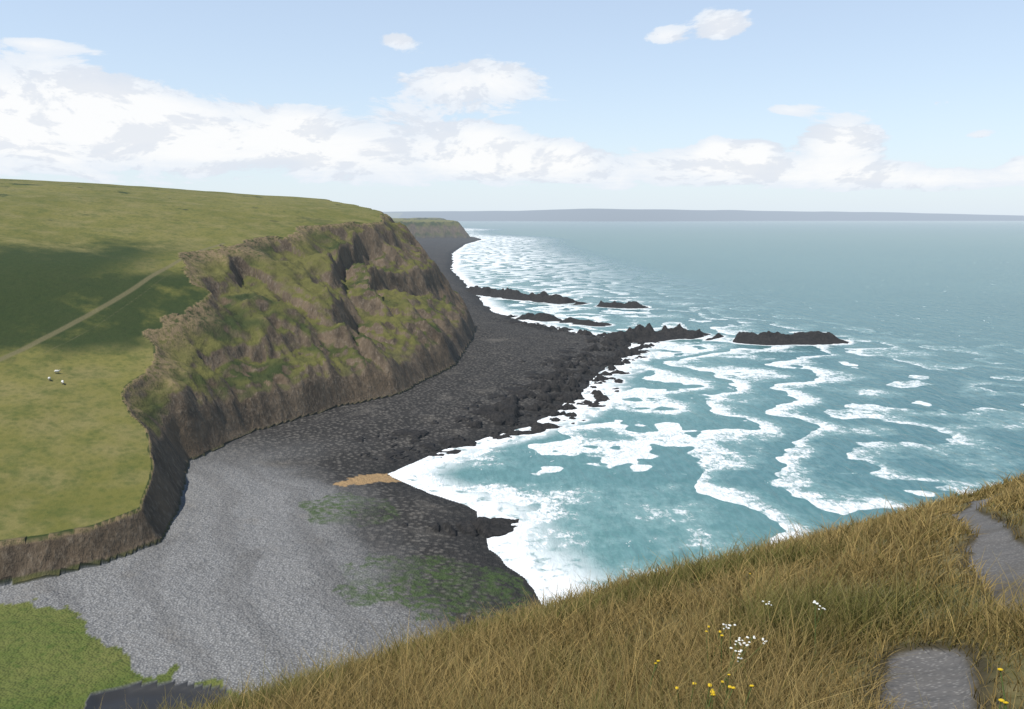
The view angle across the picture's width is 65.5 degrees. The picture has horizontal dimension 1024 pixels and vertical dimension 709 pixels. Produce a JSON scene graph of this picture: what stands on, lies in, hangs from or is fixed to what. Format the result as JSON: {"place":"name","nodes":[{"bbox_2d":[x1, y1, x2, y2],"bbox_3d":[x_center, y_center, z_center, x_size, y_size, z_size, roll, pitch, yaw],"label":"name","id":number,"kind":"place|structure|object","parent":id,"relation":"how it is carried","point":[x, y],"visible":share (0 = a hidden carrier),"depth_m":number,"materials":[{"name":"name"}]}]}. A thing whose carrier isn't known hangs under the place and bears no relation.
{"place":"outdoors","nodes":[
{"label":"outdoors","id":0,"kind":"place"},
{"bbox_2d":[0,179,1023,708],"bbox_3d":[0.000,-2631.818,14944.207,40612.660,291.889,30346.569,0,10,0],"label":"coastal land","id":1,"kind":"structure","parent":0,"point":[230,423],"depth_m":203.09,"materials":[{"name":"green plant"}]},
{"bbox_2d":[64,469,1023,708],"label":"grass","id":2,"kind":"structure","parent":1,"relation":"on","point":[435,656],"depth_m":7.71,"materials":[{"name":"brown plant"}]},
{"bbox_2d":[641,573,1008,708],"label":"wildflowers","id":3,"kind":"object","parent":1,"relation":"on","point":[1004,701],"visible":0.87,"depth_m":5.47,"materials":[{"name":"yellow plant"}]},
{"bbox_2d":[0,0,1023,215],"label":"sky","id":4,"kind":"structure","parent":0,"point":[903,106],"materials":[{"name":"blue"}]},
{"bbox_2d":[388,221,1023,605],"bbox_3d":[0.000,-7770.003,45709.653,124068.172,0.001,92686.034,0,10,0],"label":"sea water","id":5,"kind":"structure","parent":0,"point":[912,390],"depth_m":304.43,"materials":[{"name":"teal liquid"}]}
]}

